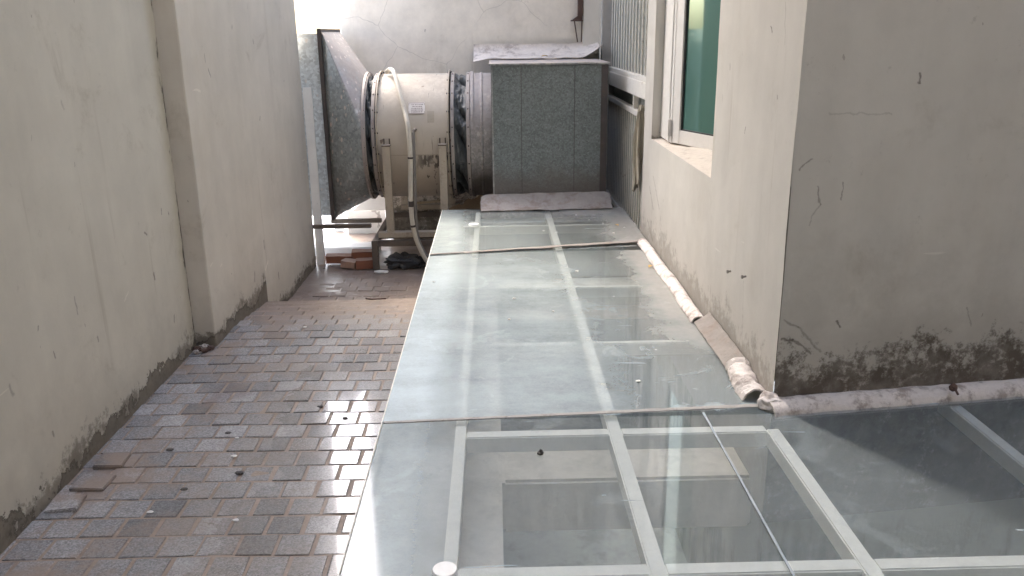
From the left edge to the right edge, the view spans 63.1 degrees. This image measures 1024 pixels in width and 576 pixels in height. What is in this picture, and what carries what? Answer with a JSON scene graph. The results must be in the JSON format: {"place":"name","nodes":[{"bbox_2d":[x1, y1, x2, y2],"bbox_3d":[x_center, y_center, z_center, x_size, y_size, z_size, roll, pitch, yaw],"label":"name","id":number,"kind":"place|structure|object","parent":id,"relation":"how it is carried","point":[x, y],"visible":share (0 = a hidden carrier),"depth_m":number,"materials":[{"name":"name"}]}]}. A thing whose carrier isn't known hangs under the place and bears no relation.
{"place":"outdoors","nodes":[
{"label":"outdoors","id":0,"kind":"place"},
{"bbox_2d":[0,298,416,575],"bbox_3d":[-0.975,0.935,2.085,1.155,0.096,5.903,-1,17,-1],"label":"stone paving","id":1,"kind":"structure","parent":0,"point":[141,544],"depth_m":2.98,"materials":[{"name":"stone"}]},
{"bbox_2d":[44,493,86,513],"bbox_3d":[-1.451,0.705,2.712,0.101,0.026,0.095,-2,17,-5],"label":"loose paver","id":2,"kind":"object","parent":1,"relation":"on","point":[67,503],"visible":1,"depth_m":2.70,"materials":[{"name":"stone"}]},
{"bbox_2d":[69,473,116,491],"bbox_3d":[-1.424,0.666,2.837,0.115,0.025,0.100,0,17,2],"label":"loose paver","id":3,"kind":"object","parent":1,"relation":"on","point":[85,482],"visible":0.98,"depth_m":2.82,"materials":[{"name":"stone"}]},
{"bbox_2d":[0,0,195,554],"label":"rendered wall","id":4,"kind":"structure","parent":1,"relation":"on","point":[97,339],"depth_m":2.95,"materials":[{"name":"beige paint"}]},
{"bbox_2d":[93,452,131,469],"bbox_3d":[-1.427,0.620,2.980,0.101,0.027,0.100,-2,17,-4],"label":"loose paver","id":5,"kind":"object","parent":1,"relation":"on","point":[104,461],"visible":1,"depth_m":2.96,"materials":[{"name":"stone"}]},
{"bbox_2d":[193,346,201,350],"bbox_3d":[-1.521,0.294,4.028,0.052,0.032,0.041,-1,17,-1],"label":"mortar lump","id":6,"kind":"object","parent":1,"relation":"on","point":[199,348],"visible":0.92,"depth_m":4.02,"materials":[{"name":"concrete"}]},
{"bbox_2d":[201,348,208,352],"bbox_3d":[-1.477,0.301,4.006,0.037,0.022,0.030,-1,17,-1],"label":"mortar lump","id":7,"kind":"object","parent":1,"relation":"on","point":[204,350],"visible":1,"depth_m":4.00,"materials":[{"name":"concrete"}]},
{"bbox_2d":[206,345,214,350],"bbox_3d":[-1.462,0.291,4.039,0.046,0.028,0.036,-1,17,-1],"label":"mortar lump","id":8,"kind":"object","parent":1,"relation":"on","point":[210,347],"visible":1,"depth_m":4.03,"materials":[{"name":"concrete"}]},
{"bbox_2d":[235,471,243,474],"bbox_3d":[-0.947,0.641,2.893,0.032,0.012,0.020,-1,17,-1],"label":"pebble","id":9,"kind":"object","parent":1,"relation":"on","point":[239,472],"visible":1,"depth_m":2.89,"materials":[{"name":"grey stone"}]},
{"bbox_2d":[365,298,385,299],"bbox_3d":[-0.808,0.064,4.936,0.125,0.018,0.048,-1,17,-1],"label":"dry twig","id":10,"kind":"object","parent":1,"relation":"on","point":[375,298],"visible":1,"depth_m":4.93,"materials":[{"name":"wood"}]},
{"bbox_2d":[312,211,347,242],"bbox_3d":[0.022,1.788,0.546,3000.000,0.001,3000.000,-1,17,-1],"label":"outdoor ground","id":11,"kind":"structure","parent":0,"point":[327,233],"depth_m":8.67,"materials":[{"name":"concrete"}]},
{"bbox_2d":[152,0,315,346],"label":"rendered wall","id":12,"kind":"structure","parent":11,"relation":"on","point":[231,82],"depth_m":4.43,"materials":[{"name":"beige paint"}]},
{"bbox_2d":[297,29,379,219],"bbox_3d":[-1.903,-1.252,6.380,1.667,1.384,0.977,-1,17,-1],"label":"duct hopper","id":13,"kind":"object","parent":12,"relation":"attached to","point":[334,73],"visible":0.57,"depth_m":6.06,"materials":[{"name":"grey metal"}]},
{"bbox_2d":[313,223,371,228],"bbox_3d":[-1.244,-0.454,6.110,0.426,0.030,0.035,-1,17,-1],"label":"steel rail","id":14,"kind":"object","parent":12,"relation":"attached to","point":[340,226],"visible":1,"depth_m":6.09,"materials":[{"name":"metal"}]},
{"bbox_2d":[335,213,344,231],"bbox_3d":[-1.546,-0.769,7.405,0.120,0.920,0.120,-1,17,-1],"label":"white post","id":15,"kind":"object","parent":11,"relation":"on","point":[340,216],"depth_m":7.44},
{"bbox_2d":[347,206,386,233],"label":"wall","id":16,"kind":"structure","parent":11,"relation":"on","point":[375,227],"depth_m":7.31,"materials":[{"name":"white paint"}]},
{"bbox_2d":[338,0,601,230],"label":"rendered wall","id":17,"kind":"structure","parent":11,"relation":"on","point":[418,36],"depth_m":6.73,"materials":[{"name":"white paint"}]},
{"bbox_2d":[351,195,384,210],"bbox_3d":[-1.164,-0.743,7.198,0.445,0.158,0.070,-1,17,-1],"label":"plastic tray","id":18,"kind":"object","parent":17,"relation":"attached to","point":[377,203],"visible":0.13,"depth_m":7.18,"materials":[{"name":"white plastic"}]},
{"bbox_2d":[571,0,582,41],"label":"wall bracket","id":19,"kind":"object","parent":17,"relation":"attached to","point":[579,10],"depth_m":6.65,"materials":[{"name":"metal"}]},
{"bbox_2d":[582,0,600,58],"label":"corner pillar","id":20,"kind":"structure","parent":17,"relation":"attached to","point":[591,21],"depth_m":6.68,"materials":[{"name":"white paint"}]},
{"bbox_2d":[290,266,425,300],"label":"paving","id":21,"kind":"structure","parent":0,"point":[387,285],"depth_m":5.75,"materials":[{"name":"grey brick"}]},
{"bbox_2d":[302,87,325,264],"bbox_3d":[-1.465,-0.806,6.180,0.060,1.325,0.036,-1,17,-1],"label":"post","id":22,"kind":"object","parent":21,"relation":"on","point":[313,164],"visible":1,"depth_m":6.16,"materials":[{"name":"grey metal"}]},
{"bbox_2d":[340,258,355,268],"bbox_3d":[-1.215,-0.184,6.253,0.117,0.063,0.094,3,17,13],"label":"clay brick","id":23,"kind":"object","parent":21,"relation":"on","point":[348,263],"visible":0.88,"depth_m":6.22,"materials":[{"name":"brick"}]},
{"bbox_2d":[356,257,372,269],"bbox_3d":[-1.089,-0.185,6.235,0.154,0.069,0.093,-4,17,-10],"label":"clay brick","id":24,"kind":"object","parent":21,"relation":"on","point":[364,263],"visible":0.74,"depth_m":6.19,"materials":[{"name":"red brick"}]},
{"bbox_2d":[374,270,388,273],"bbox_3d":[-0.961,-0.117,6.112,0.114,0.027,0.046,-1,17,-1],"label":"mortar lump","id":25,"kind":"object","parent":21,"relation":"on","point":[380,271],"visible":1,"depth_m":6.10,"materials":[{"name":"white paint"}]},
{"bbox_2d":[383,251,425,269],"bbox_3d":[-0.772,-0.204,6.231,0.372,0.146,0.181,-1,17,-1],"label":"plastic bag","id":26,"kind":"object","parent":21,"relation":"on","point":[404,260],"visible":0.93,"depth_m":6.17,"materials":[{"name":"black plastic"}]},
{"bbox_2d":[371,211,465,270],"bbox_3d":[-0.709,-0.394,6.632,0.658,0.225,1.055,-1,17,-1],"label":"steel stand","id":27,"kind":"object","parent":21,"relation":"on","point":[376,242],"visible":0.32,"depth_m":6.13,"materials":[{"name":"grey metal"}]},
{"bbox_2d":[331,218,381,223],"bbox_3d":[-1.266,-0.548,6.789,0.410,0.034,0.040,-1,17,-1],"label":"steel rail","id":28,"kind":"object","parent":27,"relation":"attached to","point":[359,220],"visible":0.87,"depth_m":6.77,"materials":[{"name":"metal"}]},
{"bbox_2d":[374,70,459,238],"bbox_3d":[-0.714,-1.071,6.434,0.560,1.181,1.100,-1,17,-1],"label":"axial fan","id":29,"kind":"object","parent":27,"relation":"on","point":[426,96],"visible":0.84,"depth_m":6.01},
{"bbox_2d":[363,73,383,196],"bbox_3d":[-1.037,-1.168,6.414,0.091,0.936,0.941,-1,17,-1],"label":"flexible duct connector","id":30,"kind":"object","parent":29,"relation":"attached to","point":[369,132],"visible":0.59,"depth_m":6.03,"materials":[{"name":"fabric"}]},
{"bbox_2d":[385,67,427,263],"bbox_3d":[-0.740,-0.855,6.052,0.213,1.428,0.805,-14,22,-37],"label":"cable conduit","id":31,"kind":"object","parent":29,"relation":"attached to","point":[410,163],"visible":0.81,"depth_m":5.92,"materials":[{"name":"white plastic"}]},
{"bbox_2d":[412,132,428,257],"bbox_3d":[-0.589,-0.617,5.963,0.239,0.974,0.051,4,18,16],"label":"power cable","id":32,"kind":"object","parent":29,"relation":"hanging from","point":[414,184],"visible":0.77,"depth_m":5.95,"materials":[{"name":"grey plastic"}]},
{"bbox_2d":[450,72,472,195],"bbox_3d":[-0.381,-1.180,6.426,0.138,0.936,0.941,-1,17,-1],"label":"flexible duct connector","id":33,"kind":"object","parent":29,"relation":"attached to","point":[460,130],"visible":0.98,"depth_m":6.04,"materials":[{"name":"black fabric"}]},
{"bbox_2d":[417,200,440,203],"bbox_3d":[-0.706,-0.717,6.965,0.301,0.032,0.053,-1,17,-1],"label":"broken board","id":34,"kind":"object","parent":27,"relation":"on","point":[431,201],"visible":0.59,"depth_m":6.94,"materials":[{"name":"brown wood"}]},
{"bbox_2d":[449,195,482,215],"bbox_3d":[-0.383,-0.656,6.873,0.317,0.226,0.006,-3,17,-8],"label":"torn cardboard","id":35,"kind":"object","parent":27,"relation":"on","point":[469,206],"visible":0.56,"depth_m":6.87,"materials":[{"name":"brown cardboard"}]},
{"bbox_2d":[288,228,647,320],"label":"muddy ground","id":36,"kind":"structure","parent":0,"point":[331,273],"depth_m":5.92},
{"bbox_2d":[326,253,352,263],"bbox_3d":[-1.311,-0.226,6.353,0.204,0.068,0.099,-3,17,-8],"label":"clay brick","id":37,"kind":"object","parent":36,"relation":"on","point":[337,258],"visible":0.7,"depth_m":6.31,"materials":[{"name":"brown brick"}]},
{"bbox_2d":[315,242,380,255],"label":"ledge slab","id":38,"kind":"structure","parent":36,"relation":"on","point":[338,247],"depth_m":6.62,"materials":[{"name":"white concrete"}]},
{"bbox_2d":[351,249,371,258],"bbox_3d":[-1.128,-0.250,6.382,0.194,0.086,0.104,-3,17,-6],"label":"clay brick","id":39,"kind":"object","parent":36,"relation":"on","point":[361,253],"visible":0.43,"depth_m":6.33,"materials":[{"name":"brown brick"}]},
{"bbox_2d":[470,58,610,212],"bbox_3d":[0.185,-1.198,6.388,0.984,1.053,1.040,-1,17,-1],"label":"duct box","id":40,"kind":"object","parent":36,"relation":"on","point":[538,125],"visible":0.93,"depth_m":5.91,"materials":[{"name":"metal"}]},
{"bbox_2d":[473,42,601,61],"bbox_3d":[0.198,-1.878,6.614,1.008,0.152,0.263,-1,17,-1],"label":"flashing strip","id":41,"kind":"object","parent":40,"relation":"on","point":[525,51],"visible":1,"depth_m":6.69,"materials":[{"name":"silver metal"}]},
{"bbox_2d":[598,0,613,215],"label":"gate jamb","id":42,"kind":"object","parent":36,"relation":"on","point":[606,16],"visible":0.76,"depth_m":6.63,"materials":[{"name":"grey metal"}]},
{"bbox_2d":[606,0,648,230],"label":"metal gate","id":43,"kind":"structure","parent":42,"relation":"attached to","point":[627,76],"depth_m":5.95,"materials":[{"name":"grey metal"}]},
{"bbox_2d":[632,105,644,191],"bbox_3d":[0.789,-0.865,5.246,0.074,0.570,0.268,-1,17,-1],"label":"sackcloth","id":44,"kind":"object","parent":43,"relation":"hanging from","point":[638,144],"visible":0.91,"depth_m":5.19,"materials":[{"name":"beige fabric"}]},
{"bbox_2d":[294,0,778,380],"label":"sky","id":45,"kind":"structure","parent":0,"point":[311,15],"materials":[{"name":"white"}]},
{"bbox_2d":[459,262,750,569],"bbox_3d":[1.770,1.246,1.839,3.839,0.400,8.710,-1,17,-1],"label":"pit ledge","id":46,"kind":"object","parent":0,"point":[581,490],"visible":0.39,"depth_m":3.07,"materials":[{"name":"beige concrete"}]},
{"bbox_2d":[639,0,807,522],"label":"building","id":47,"kind":"structure","parent":46,"relation":"on","point":[723,79],"depth_m":3.30,"materials":[{"name":"beige paint"}]},
{"bbox_2d":[651,0,720,177],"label":"window","id":48,"kind":"structure","parent":47,"relation":"in","point":[685,84],"depth_m":4.32,"materials":[{"name":"green glass"}]},
{"bbox_2d":[762,0,1023,522],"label":"rendered wall","id":49,"kind":"structure","parent":47,"relation":"attached to","point":[904,263],"depth_m":2.69,"materials":[{"name":"beige paint"}]},
{"bbox_2d":[500,381,774,567],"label":"pit floor","id":50,"kind":"structure","parent":0,"point":[569,548],"depth_m":4.38,"materials":[{"name":"grey concrete"}]},
{"bbox_2d":[357,217,626,575],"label":"glass panel","id":51,"kind":"structure","parent":50,"relation":"on","point":[415,530],"depth_m":2.82,"materials":[{"name":"glass"}]},
{"bbox_2d":[337,207,1023,575],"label":"glass roof","id":52,"kind":"structure","parent":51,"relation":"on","point":[423,389],"depth_m":2.81,"materials":[{"name":"white glass"}]},
{"bbox_2d":[430,240,637,254],"bbox_3d":[0.171,-0.236,4.838,1.295,0.018,0.064,-4,17,-10],"label":"flashing strip","id":53,"kind":"object","parent":52,"relation":"on","point":[587,244],"visible":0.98,"depth_m":4.84,"materials":[{"name":"grey metal"}]},
{"bbox_2d":[537,449,543,454],"bbox_3d":[0.085,0.487,2.481,0.020,0.015,0.019,-1,17,-1],"label":"pebble","id":54,"kind":"object","parent":52,"relation":"on","point":[540,452],"visible":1,"depth_m":2.48,"materials":[{"name":"grey stone"}]},
{"bbox_2d":[480,191,612,210],"bbox_3d":[0.243,-0.617,5.939,0.939,0.099,0.181,-1,17,-1],"label":"flashing strip","id":55,"kind":"object","parent":52,"relation":"on","point":[552,201],"visible":1,"depth_m":5.95,"materials":[{"name":"silver metal"}]},
{"bbox_2d":[636,238,702,322],"bbox_3d":[0.788,-0.073,4.253,0.076,0.035,1.422,-1,17,-1],"label":"flashing strip","id":56,"kind":"object","parent":52,"relation":"on","point":[689,308],"visible":1,"depth_m":4.09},
{"bbox_2d":[694,312,749,365],"bbox_3d":[0.817,0.210,3.283,0.071,0.052,0.581,-1,17,-1],"label":"flashing strip","id":57,"kind":"object","parent":52,"relation":"on","point":[720,342],"visible":0.87,"depth_m":3.31,"materials":[{"name":"beige fabric"}]},
{"bbox_2d":[725,357,765,400],"bbox_3d":[0.824,0.316,2.940,0.101,0.058,0.269,0,17,2],"label":"flashing strip","id":58,"kind":"object","parent":52,"relation":"on","point":[743,378],"visible":0.9,"depth_m":2.93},
{"bbox_2d":[757,391,780,412],"bbox_3d":[0.857,0.378,2.766,0.083,0.074,0.078,-16,23,-41],"label":"mortar lump","id":59,"kind":"object","parent":52,"relation":"on","point":[765,399],"visible":0.88,"depth_m":2.75,"materials":[{"name":"beige concrete"}]},
{"bbox_2d":[770,378,1023,418],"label":"flashing strip","id":60,"kind":"object","parent":52,"relation":"on","point":[872,400],"visible":0.89,"depth_m":2.78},
{"bbox_2d":[949,383,958,394],"bbox_3d":[1.476,0.335,2.773,0.028,0.031,0.042,-9,19,-24],"label":"pebble","id":61,"kind":"object","parent":60,"relation":"on","point":[953,387],"visible":1,"depth_m":2.77,"materials":[{"name":"stone"}]},
{"bbox_2d":[623,263,1023,562],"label":"pit wall","id":62,"kind":"structure","parent":0,"point":[990,528],"depth_m":3.08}
]}

